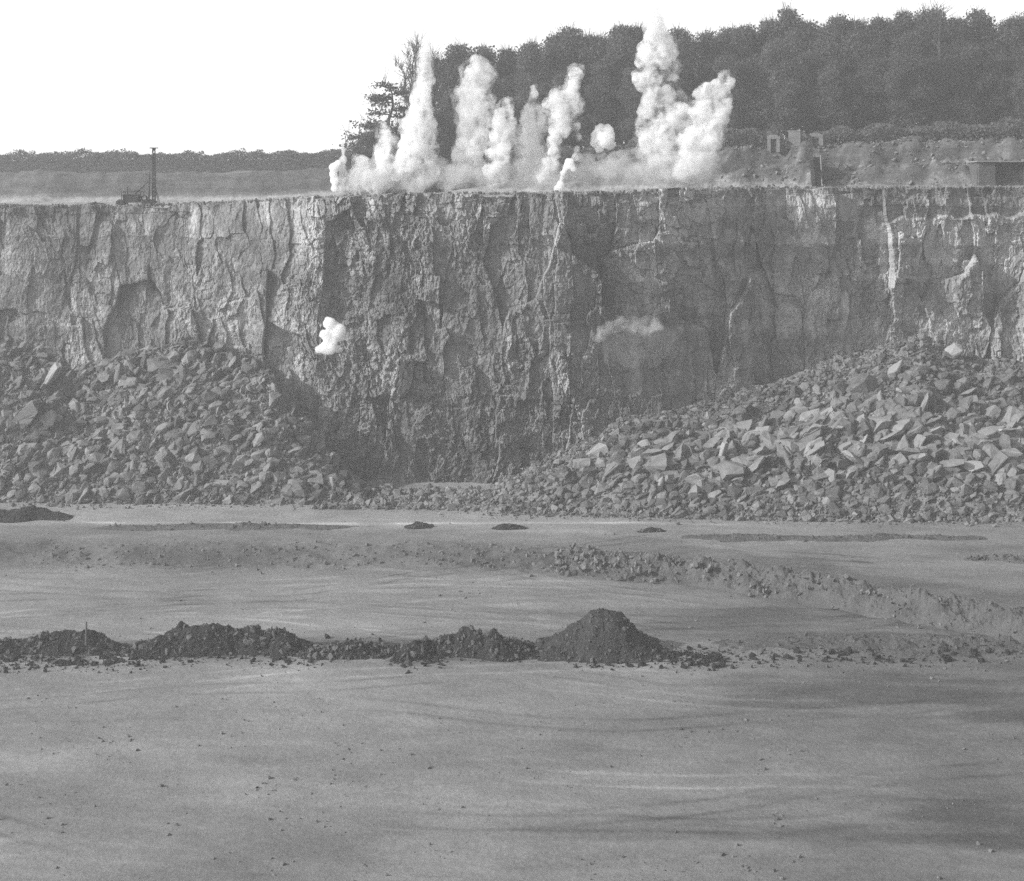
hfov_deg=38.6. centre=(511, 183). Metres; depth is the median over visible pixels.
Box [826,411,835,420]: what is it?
boulder
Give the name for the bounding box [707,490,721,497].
boulder
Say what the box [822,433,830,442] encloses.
boulder
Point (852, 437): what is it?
boulder
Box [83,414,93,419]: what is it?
boulder
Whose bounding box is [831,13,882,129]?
tree
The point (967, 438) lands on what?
boulder
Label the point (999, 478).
boulder
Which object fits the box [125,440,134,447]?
boulder
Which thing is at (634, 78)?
tree
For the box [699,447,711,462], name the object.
boulder
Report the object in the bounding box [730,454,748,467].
boulder
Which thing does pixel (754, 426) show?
boulder
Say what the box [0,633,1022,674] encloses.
clods
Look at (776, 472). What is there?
boulder
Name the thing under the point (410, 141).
conifer
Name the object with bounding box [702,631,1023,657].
earth ridge
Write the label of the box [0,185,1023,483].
rock face
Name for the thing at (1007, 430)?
boulder
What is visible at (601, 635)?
spoil heap
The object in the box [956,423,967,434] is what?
boulder
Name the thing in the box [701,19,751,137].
tree
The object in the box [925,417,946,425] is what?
boulder
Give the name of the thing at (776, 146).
concrete pier
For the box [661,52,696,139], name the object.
tree
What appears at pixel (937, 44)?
tree
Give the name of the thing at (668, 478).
boulder
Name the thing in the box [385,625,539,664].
spoil heap
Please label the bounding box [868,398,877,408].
boulder
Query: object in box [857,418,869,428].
boulder
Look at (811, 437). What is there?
boulder
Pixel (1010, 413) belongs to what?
boulder
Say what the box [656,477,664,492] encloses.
boulder
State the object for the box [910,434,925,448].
boulder
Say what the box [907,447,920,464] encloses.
boulder
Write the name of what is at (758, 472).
boulder
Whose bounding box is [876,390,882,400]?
boulder
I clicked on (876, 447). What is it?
boulder
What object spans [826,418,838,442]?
boulder
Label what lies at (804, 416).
boulder
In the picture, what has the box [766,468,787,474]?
boulder
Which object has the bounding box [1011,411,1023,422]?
boulder
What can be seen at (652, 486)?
boulder
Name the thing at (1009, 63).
tree
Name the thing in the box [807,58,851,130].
tree
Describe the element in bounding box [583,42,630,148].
tree
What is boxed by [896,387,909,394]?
boulder
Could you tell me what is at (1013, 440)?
boulder
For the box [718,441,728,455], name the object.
boulder
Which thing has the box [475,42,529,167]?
tree
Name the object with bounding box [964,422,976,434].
boulder
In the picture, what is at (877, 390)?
boulder
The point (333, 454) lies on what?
boulder
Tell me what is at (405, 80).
bare tree
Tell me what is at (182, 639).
spoil heap
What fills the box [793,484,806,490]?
boulder
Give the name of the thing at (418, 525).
spoil heap
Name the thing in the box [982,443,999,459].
boulder
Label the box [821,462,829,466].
boulder
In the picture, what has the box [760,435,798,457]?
boulder
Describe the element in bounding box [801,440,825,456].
boulder
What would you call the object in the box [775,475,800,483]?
boulder
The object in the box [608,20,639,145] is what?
tree
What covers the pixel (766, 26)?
tree
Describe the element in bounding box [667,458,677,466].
boulder
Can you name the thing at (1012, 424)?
boulder
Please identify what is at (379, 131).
bush
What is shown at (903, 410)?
boulder
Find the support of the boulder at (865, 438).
on the rubble
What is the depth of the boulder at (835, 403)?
158.40 m
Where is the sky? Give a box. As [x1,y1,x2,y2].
[0,0,1023,160]
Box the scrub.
[0,147,405,172]
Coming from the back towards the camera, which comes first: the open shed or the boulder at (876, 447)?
the open shed
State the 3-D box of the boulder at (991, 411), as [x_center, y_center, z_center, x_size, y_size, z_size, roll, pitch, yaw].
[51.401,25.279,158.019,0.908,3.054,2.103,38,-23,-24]
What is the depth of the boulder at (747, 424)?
157.21 m
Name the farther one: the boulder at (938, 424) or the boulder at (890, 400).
the boulder at (890, 400)
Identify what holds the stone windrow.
on the quarry ground at (710, 795)
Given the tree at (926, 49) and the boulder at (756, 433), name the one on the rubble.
the boulder at (756, 433)
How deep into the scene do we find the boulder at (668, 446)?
153.67 m
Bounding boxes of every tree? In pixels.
[387,48,425,194]
[394,34,428,162]
[395,26,435,154]
[408,51,472,191]
[414,38,445,176]
[426,37,491,179]
[430,85,478,178]
[455,40,511,183]
[455,69,508,185]
[472,75,519,182]
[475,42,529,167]
[499,69,520,131]
[505,36,562,156]
[505,88,546,165]
[509,54,544,157]
[515,82,562,174]
[516,27,586,166]
[543,21,608,149]
[545,69,591,154]
[555,28,622,147]
[575,82,614,149]
[582,30,616,112]
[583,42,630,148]
[584,19,651,145]
[605,34,639,144]
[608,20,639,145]
[612,64,659,143]
[618,19,674,137]
[631,26,690,139]
[647,72,676,140]
[653,22,717,140]
[655,75,697,140]
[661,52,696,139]
[667,46,707,141]
[676,27,744,137]
[692,80,725,140]
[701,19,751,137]
[705,52,757,137]
[718,21,771,130]
[739,13,791,129]
[744,35,807,136]
[755,0,813,136]
[769,55,811,136]
[782,16,843,132]
[793,51,837,133]
[799,8,859,129]
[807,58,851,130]
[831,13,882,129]
[847,12,909,125]
[848,36,884,128]
[851,41,901,126]
[880,4,925,122]
[900,21,932,128]
[904,3,953,126]
[911,0,966,138]
[923,12,997,124]
[960,4,1013,123]
[976,9,1023,122]
[977,39,1018,122]
[997,10,1023,101]
[1000,67,1023,119]
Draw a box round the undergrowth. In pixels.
[360,116,1023,195]
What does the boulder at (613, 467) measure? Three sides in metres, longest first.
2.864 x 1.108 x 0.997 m
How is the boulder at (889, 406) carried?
on the rubble
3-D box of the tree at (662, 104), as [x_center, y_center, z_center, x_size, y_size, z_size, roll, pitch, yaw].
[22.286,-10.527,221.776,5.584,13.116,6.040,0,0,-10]
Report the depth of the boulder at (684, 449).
153.09 m
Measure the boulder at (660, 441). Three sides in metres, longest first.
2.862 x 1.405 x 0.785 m
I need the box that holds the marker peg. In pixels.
[85,622,86,645]
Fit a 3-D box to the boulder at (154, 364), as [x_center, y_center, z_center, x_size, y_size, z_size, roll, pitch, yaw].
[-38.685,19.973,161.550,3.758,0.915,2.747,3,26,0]
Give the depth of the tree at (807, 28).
226.34 m
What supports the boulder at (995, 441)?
on the rubble
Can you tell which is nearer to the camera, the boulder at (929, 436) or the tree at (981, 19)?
the boulder at (929, 436)
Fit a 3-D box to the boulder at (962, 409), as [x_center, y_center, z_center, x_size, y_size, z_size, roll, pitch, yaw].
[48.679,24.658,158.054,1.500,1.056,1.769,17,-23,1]
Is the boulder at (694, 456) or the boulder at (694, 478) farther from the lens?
the boulder at (694, 456)
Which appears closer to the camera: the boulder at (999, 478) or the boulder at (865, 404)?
the boulder at (999, 478)
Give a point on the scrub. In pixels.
(46, 158)
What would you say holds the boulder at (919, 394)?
on the rubble
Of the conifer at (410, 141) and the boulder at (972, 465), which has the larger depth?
the conifer at (410, 141)
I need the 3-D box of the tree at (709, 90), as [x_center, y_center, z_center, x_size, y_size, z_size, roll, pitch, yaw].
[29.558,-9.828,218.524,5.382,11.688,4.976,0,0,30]
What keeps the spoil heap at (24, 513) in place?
on the quarry ground at (710, 795)
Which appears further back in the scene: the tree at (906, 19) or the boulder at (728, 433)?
the tree at (906, 19)
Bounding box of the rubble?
[0,334,1023,527]
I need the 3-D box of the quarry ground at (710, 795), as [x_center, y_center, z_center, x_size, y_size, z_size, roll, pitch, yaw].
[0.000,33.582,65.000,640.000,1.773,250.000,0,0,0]
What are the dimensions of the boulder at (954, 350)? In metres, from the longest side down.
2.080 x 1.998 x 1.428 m
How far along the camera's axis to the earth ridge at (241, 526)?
140.12 m
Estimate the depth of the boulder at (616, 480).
148.86 m
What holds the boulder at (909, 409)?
on the rubble
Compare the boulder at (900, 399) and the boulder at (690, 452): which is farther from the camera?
the boulder at (900, 399)
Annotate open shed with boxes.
[967,161,1023,185]
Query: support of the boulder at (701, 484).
on the rubble
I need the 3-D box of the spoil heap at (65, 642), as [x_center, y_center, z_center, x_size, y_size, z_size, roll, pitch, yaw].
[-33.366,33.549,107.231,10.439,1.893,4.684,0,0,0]
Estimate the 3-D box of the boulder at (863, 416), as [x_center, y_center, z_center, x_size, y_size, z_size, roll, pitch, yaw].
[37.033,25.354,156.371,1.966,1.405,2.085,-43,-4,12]
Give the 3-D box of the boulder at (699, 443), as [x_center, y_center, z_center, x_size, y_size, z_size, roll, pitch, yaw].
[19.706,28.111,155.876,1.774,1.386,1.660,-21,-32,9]
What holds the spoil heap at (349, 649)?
on the quarry ground at (710, 795)
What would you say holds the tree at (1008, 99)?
on the plateau terrain at (625, 172)
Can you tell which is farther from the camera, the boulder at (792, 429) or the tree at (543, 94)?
the tree at (543, 94)
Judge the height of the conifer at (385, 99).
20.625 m
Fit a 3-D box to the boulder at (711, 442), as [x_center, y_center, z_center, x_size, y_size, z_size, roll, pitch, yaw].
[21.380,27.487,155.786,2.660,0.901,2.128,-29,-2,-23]
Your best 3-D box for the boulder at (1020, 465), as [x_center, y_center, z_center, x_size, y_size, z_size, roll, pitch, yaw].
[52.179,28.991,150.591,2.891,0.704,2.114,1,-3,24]
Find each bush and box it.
[336,146,372,194]
[341,128,396,188]
[356,126,404,190]
[375,130,420,177]
[402,106,463,192]
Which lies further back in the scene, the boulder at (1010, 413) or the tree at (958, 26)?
the tree at (958, 26)
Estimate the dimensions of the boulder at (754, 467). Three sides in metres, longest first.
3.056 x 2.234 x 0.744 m
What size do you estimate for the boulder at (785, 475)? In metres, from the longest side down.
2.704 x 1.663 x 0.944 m
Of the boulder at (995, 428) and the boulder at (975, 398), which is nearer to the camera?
the boulder at (995, 428)
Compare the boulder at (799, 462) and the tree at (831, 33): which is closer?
the boulder at (799, 462)
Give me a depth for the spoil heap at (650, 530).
138.63 m
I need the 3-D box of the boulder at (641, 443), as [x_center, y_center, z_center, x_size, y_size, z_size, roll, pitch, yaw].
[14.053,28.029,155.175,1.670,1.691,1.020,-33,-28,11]
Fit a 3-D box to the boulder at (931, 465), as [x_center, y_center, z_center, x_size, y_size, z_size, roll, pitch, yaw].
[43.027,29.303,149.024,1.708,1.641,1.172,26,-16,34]
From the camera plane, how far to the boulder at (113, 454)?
154.31 m
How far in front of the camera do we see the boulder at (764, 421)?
157.12 m
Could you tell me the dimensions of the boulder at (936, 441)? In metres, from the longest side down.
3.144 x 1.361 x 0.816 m
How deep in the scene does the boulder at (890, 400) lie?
158.07 m
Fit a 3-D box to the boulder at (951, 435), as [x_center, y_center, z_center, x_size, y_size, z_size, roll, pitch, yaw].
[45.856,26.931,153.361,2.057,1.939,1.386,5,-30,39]
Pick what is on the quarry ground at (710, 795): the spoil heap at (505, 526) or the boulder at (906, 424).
the spoil heap at (505, 526)
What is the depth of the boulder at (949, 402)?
158.68 m
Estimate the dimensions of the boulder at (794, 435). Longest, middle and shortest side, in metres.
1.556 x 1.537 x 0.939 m
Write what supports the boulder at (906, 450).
on the rubble
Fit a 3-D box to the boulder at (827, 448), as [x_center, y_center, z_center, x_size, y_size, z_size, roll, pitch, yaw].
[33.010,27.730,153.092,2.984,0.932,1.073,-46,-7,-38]
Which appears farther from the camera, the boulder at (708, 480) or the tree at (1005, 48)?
the tree at (1005, 48)
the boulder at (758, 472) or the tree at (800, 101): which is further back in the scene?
the tree at (800, 101)
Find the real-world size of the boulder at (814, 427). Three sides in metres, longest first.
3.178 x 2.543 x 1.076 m
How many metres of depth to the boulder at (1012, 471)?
149.05 m
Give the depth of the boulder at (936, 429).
153.41 m
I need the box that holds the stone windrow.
[549,543,1023,642]
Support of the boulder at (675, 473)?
on the rubble
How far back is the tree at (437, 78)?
222.57 m
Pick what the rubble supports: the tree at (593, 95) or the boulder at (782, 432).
the boulder at (782, 432)
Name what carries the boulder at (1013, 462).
on the rubble
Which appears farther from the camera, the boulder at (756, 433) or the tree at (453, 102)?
the tree at (453, 102)
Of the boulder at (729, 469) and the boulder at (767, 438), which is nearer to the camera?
the boulder at (729, 469)
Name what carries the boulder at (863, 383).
on the rubble
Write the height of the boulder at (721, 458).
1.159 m
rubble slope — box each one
[0,342,349,503]
[442,335,1023,521]
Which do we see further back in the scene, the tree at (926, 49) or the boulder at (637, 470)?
the tree at (926, 49)
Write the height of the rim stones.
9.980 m
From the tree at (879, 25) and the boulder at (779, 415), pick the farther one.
the tree at (879, 25)
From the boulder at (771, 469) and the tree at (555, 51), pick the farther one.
the tree at (555, 51)
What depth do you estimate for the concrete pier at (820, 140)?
198.68 m
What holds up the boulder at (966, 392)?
on the rubble
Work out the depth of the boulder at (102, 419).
157.29 m
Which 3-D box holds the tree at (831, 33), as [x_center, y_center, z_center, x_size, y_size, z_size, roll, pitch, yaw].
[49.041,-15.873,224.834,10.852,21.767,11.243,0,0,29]
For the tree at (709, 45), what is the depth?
225.19 m
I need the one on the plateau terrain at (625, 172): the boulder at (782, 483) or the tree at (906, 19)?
the tree at (906, 19)
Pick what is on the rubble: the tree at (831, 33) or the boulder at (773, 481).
the boulder at (773, 481)
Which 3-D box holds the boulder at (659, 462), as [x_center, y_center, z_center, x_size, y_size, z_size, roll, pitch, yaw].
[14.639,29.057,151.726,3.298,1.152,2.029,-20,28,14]
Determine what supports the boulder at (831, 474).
on the rubble
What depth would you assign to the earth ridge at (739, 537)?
136.21 m
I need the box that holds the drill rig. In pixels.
[116,148,159,205]
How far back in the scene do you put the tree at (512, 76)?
235.48 m
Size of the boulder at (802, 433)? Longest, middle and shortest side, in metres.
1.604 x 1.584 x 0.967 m
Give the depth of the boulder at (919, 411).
155.72 m
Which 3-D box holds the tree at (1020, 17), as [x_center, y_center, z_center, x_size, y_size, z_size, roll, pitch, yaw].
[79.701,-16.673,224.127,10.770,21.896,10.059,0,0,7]
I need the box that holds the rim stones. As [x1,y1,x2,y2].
[0,136,1023,208]
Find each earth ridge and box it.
[93,521,369,530]
[681,533,987,541]
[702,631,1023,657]
[963,553,1023,563]
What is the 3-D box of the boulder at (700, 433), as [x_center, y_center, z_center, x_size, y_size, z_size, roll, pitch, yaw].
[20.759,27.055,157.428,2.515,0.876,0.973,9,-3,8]
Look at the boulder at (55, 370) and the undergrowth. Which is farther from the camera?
the undergrowth
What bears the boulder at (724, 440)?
on the rubble
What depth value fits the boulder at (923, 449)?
150.76 m
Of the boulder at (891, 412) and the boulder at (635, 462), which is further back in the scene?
the boulder at (891, 412)
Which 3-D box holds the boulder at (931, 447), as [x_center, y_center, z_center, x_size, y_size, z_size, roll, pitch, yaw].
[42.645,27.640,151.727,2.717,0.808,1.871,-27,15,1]
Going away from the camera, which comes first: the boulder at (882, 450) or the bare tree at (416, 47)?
the boulder at (882, 450)
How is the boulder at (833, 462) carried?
on the rubble
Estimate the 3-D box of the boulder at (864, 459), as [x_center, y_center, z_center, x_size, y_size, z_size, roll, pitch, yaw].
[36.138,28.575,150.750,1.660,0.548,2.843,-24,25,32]
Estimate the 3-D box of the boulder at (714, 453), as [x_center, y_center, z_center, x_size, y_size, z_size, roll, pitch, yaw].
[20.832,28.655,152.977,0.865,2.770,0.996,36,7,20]
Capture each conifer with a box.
[332,66,423,175]
[390,103,448,181]
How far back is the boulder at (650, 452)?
152.49 m
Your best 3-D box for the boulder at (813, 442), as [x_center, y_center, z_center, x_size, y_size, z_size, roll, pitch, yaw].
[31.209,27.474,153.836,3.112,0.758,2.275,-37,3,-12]
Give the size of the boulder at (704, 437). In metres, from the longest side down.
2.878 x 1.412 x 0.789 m
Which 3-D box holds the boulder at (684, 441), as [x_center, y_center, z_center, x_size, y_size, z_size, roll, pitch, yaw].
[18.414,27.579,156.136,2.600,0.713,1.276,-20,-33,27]
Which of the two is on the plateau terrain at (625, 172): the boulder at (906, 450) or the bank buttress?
the bank buttress
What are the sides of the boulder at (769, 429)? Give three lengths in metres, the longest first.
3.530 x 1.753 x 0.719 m
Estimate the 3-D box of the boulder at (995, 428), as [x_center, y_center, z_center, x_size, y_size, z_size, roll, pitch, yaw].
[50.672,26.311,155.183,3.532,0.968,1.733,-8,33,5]
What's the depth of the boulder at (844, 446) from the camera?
152.76 m
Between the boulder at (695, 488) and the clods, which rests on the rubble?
the boulder at (695, 488)
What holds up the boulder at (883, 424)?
on the rubble
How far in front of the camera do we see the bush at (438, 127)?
213.24 m
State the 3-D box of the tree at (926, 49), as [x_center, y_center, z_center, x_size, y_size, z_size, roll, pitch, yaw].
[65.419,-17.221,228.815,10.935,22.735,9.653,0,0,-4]
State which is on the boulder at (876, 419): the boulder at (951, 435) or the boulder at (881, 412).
the boulder at (881, 412)
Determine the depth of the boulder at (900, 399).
157.97 m
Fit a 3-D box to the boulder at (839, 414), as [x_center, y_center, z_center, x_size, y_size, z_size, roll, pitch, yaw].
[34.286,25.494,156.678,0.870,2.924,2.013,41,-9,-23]
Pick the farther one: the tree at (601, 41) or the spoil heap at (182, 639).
the tree at (601, 41)
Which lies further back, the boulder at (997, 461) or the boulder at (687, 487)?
the boulder at (997, 461)
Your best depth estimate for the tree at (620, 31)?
224.45 m
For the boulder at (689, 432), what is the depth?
156.55 m
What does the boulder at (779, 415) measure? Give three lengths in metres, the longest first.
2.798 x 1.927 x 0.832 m
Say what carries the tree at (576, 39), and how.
on the plateau terrain at (625, 172)
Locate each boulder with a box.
[11,399,40,426]
[30,409,57,430]
[43,362,62,389]
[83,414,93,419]
[94,415,109,422]
[110,449,116,457]
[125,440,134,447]
[147,356,179,372]
[156,370,174,381]
[328,452,335,457]
[573,458,590,467]
[582,466,599,473]
[586,443,607,456]
[593,482,607,496]
[603,461,624,478]
[608,475,623,485]
[618,481,633,490]
[627,455,643,468]
[629,474,645,482]
[631,466,642,476]
[637,439,649,446]
[641,449,672,455]
[641,453,668,473]
[643,456,650,461]
[648,484,656,491]
[654,437,669,444]
[654,473,663,480]
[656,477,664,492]
[660,442,670,447]
[662,442,673,450]
[662,470,680,480]
[665,474,676,482]
[667,430,679,441]
[667,448,681,461]
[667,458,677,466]
[676,443,689,455]
[677,437,695,443]
[681,483,690,492]
[683,429,696,437]
[684,446,694,457]
[684,473,704,482]
[686,457,704,468]
[686,484,700,493]
[692,453,699,458]
[693,439,703,450]
[694,431,708,436]
[694,446,700,452]
[695,431,713,440]
[695,479,716,483]
[696,480,704,491]
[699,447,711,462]
[702,435,722,448]
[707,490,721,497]
[710,448,719,456]
[714,430,731,438]
[715,436,727,449]
[717,456,725,462]
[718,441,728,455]
[718,460,745,479]
[725,453,738,457]
[726,430,729,443]
[727,440,736,458]
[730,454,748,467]
[730,477,742,482]
[734,419,753,430]
[743,431,761,435]
[743,461,753,466]
[745,456,764,475]
[746,455,758,460]
[748,426,772,432]
[749,422,758,430]
[751,466,763,475]
[752,445,769,454]
[759,415,768,426]
[760,430,776,446]
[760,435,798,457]
[762,453,775,463]
[766,442,780,454]
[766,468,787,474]
[768,477,779,486]
[770,411,784,419]
[770,471,790,487]
[771,468,780,474]
[775,446,794,454]
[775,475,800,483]
[776,444,794,468]
[776,478,790,489]
[777,427,789,435]
[786,426,799,433]
[790,431,798,438]
[793,457,805,468]
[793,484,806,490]
[794,398,807,406]
[794,406,807,415]
[794,442,807,453]
[798,408,820,421]
[798,426,810,436]
[799,429,823,442]
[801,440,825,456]
[803,423,827,436]
[804,436,821,452]
[810,407,826,422]
[810,454,821,472]
[811,419,825,425]
[811,472,829,480]
[820,406,834,415]
[820,415,826,423]
[820,441,832,456]
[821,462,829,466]
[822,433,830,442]
[824,421,843,429]
[824,468,836,481]
[825,459,841,464]
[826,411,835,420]
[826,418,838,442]
[827,417,848,431]
[830,398,842,408]
[834,408,845,414]
[834,411,845,418]
[836,459,852,467]
[837,418,853,435]
[837,441,851,452]
[841,450,863,464]
[841,463,863,470]
[847,434,856,441]
[847,440,874,449]
[848,373,877,393]
[850,444,867,461]
[855,414,867,420]
[856,454,870,466]
[857,394,882,410]
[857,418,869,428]
[860,434,868,444]
[866,414,892,423]
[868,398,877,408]
[872,411,895,415]
[872,419,893,433]
[872,443,887,456]
[874,384,883,393]
[874,407,887,416]
[875,429,905,442]
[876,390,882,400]
[877,446,888,455]
[885,402,901,421]
[887,397,896,403]
[887,452,906,471]
[888,360,902,373]
[888,418,913,431]
[891,447,920,454]
[895,395,906,406]
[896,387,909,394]
[896,435,909,454]
[897,384,919,395]
[898,408,908,412]
[900,406,913,418]
[906,425,926,440]
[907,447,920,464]
[908,411,917,416]
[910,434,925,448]
[914,392,923,400]
[915,453,927,463]
[916,407,921,417]
[919,446,927,452]
[920,392,929,410]
[921,412,933,419]
[922,431,938,440]
[922,438,940,444]
[922,443,936,454]
[923,465,942,478]
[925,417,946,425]
[925,426,934,433]
[927,426,942,432]
[927,462,941,472]
[930,448,942,458]
[934,422,948,430]
[938,459,963,466]
[940,436,952,449]
[942,431,960,447]
[943,398,955,406]
[944,343,962,358]
[952,438,964,444]
[954,447,967,456]
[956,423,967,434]
[957,407,969,413]
[958,395,972,410]
[960,387,976,395]
[960,460,986,471]
[961,413,984,423]
[962,434,979,449]
[963,417,974,422]
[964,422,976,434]
[966,441,973,454]
[971,432,987,438]
[973,395,978,401]
[974,422,982,428]
[975,439,990,448]
[977,426,1005,430]
[977,428,996,438]
[978,399,986,412]
[981,457,990,465]
[982,405,1000,420]
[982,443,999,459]
[986,451,1007,476]
[988,439,998,443]
[989,399,999,403]
[989,430,1004,438]
[992,473,1005,485]
[998,428,1015,432]
[998,433,1011,449]
[999,406,1019,423]
[1000,366,1020,385]
[1000,448,1023,458]
[1001,460,1009,475]
[1006,419,1016,427]
[1006,452,1020,462]
[1006,465,1016,476]
[1007,459,1018,465]
[1010,436,1017,445]
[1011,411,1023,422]
[1011,423,1023,436]
[1012,436,1023,447]
[1016,462,1023,468]
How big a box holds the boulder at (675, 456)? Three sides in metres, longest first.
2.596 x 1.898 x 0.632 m
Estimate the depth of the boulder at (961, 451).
151.40 m
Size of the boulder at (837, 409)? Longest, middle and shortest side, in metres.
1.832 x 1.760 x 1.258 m
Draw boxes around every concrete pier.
[767,135,782,151]
[787,130,802,148]
[808,133,825,146]
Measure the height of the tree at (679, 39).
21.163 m
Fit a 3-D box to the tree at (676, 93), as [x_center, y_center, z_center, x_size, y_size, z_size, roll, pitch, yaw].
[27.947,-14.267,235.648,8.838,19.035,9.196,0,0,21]
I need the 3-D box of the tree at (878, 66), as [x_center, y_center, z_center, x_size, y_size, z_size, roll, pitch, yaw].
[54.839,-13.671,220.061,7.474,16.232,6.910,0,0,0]
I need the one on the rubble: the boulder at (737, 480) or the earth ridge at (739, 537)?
the boulder at (737, 480)
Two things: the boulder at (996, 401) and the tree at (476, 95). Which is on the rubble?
the boulder at (996, 401)
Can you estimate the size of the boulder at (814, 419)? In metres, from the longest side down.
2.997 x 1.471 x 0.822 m
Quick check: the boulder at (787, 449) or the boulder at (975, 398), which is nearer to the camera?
the boulder at (787, 449)
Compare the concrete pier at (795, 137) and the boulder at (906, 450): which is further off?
the concrete pier at (795, 137)
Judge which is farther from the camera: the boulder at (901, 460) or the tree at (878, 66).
the tree at (878, 66)
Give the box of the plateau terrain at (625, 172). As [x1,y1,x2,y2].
[0,137,1023,208]
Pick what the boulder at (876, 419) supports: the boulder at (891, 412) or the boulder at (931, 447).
the boulder at (891, 412)
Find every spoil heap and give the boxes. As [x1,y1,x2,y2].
[0,505,73,522]
[0,629,127,656]
[120,621,309,658]
[298,637,396,660]
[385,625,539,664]
[404,521,433,528]
[491,523,527,529]
[534,607,666,663]
[637,527,665,532]
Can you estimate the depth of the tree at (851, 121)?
234.96 m
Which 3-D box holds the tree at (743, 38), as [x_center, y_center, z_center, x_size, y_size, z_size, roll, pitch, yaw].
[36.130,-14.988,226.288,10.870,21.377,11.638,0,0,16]
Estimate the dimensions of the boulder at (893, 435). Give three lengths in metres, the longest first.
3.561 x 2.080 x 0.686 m
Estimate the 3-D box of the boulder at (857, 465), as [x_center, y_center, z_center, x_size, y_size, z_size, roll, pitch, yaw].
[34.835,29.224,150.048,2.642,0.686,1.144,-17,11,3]
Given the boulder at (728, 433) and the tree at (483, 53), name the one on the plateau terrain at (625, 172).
the tree at (483, 53)
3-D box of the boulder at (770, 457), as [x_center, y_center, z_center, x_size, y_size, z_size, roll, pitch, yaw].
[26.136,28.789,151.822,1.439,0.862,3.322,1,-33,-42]
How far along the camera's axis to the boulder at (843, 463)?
150.17 m
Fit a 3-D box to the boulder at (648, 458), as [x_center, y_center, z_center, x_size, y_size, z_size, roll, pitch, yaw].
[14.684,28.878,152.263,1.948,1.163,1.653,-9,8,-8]
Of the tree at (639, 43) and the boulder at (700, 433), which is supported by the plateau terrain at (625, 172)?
the tree at (639, 43)
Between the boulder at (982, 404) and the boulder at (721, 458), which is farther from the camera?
the boulder at (982, 404)
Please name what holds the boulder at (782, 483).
on the rubble
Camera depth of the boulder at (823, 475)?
148.24 m
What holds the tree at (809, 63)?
on the plateau terrain at (625, 172)
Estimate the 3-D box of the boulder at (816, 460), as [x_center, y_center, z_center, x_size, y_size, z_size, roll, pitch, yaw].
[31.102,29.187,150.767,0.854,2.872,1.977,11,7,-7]
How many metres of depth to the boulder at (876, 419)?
155.65 m
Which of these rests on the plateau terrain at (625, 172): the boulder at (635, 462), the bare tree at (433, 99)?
the bare tree at (433, 99)
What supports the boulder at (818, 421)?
on the boulder
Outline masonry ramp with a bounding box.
[876,136,921,146]
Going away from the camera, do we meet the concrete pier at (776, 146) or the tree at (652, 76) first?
the concrete pier at (776, 146)
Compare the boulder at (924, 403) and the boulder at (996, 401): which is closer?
the boulder at (924, 403)
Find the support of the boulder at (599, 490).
on the rubble
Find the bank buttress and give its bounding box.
[809,155,823,185]
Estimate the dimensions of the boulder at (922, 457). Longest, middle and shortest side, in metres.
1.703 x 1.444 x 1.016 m
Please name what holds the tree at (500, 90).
on the plateau terrain at (625, 172)
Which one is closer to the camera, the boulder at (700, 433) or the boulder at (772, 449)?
the boulder at (772, 449)
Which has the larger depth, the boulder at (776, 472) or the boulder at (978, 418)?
the boulder at (978, 418)
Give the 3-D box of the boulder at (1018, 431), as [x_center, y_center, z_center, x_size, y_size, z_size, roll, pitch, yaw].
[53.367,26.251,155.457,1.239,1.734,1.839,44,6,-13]
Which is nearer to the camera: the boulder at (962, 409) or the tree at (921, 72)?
the boulder at (962, 409)
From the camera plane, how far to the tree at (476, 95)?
218.21 m
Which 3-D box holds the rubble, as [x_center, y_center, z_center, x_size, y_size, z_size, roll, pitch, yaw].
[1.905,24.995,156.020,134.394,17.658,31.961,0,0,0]
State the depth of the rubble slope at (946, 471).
150.77 m
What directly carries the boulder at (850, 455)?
on the rubble
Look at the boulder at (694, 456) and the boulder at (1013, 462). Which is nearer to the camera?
the boulder at (1013, 462)
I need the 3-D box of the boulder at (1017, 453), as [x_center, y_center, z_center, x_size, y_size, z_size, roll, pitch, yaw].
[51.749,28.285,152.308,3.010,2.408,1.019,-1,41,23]
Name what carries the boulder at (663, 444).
on the rubble
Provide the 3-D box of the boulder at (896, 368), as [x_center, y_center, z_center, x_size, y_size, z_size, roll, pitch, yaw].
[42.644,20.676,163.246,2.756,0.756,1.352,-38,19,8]
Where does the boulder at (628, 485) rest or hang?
on the rubble
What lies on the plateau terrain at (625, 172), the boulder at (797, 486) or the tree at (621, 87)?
the tree at (621, 87)
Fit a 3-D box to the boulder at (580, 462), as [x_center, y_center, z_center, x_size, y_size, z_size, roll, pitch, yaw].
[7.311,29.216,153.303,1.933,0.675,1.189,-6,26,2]
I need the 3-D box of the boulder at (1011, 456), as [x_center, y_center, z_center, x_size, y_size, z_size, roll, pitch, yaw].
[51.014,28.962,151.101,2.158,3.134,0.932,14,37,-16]
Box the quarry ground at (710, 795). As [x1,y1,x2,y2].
[0,481,1023,880]
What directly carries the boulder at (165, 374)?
on the rubble
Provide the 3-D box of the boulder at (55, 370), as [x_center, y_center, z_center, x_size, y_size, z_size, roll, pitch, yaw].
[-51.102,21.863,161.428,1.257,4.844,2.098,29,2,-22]
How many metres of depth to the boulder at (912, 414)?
155.72 m
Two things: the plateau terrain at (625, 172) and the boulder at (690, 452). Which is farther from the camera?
the plateau terrain at (625, 172)
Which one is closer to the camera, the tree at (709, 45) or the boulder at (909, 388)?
the boulder at (909, 388)
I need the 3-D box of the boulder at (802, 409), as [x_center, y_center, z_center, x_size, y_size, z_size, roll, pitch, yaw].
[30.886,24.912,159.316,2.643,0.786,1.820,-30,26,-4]

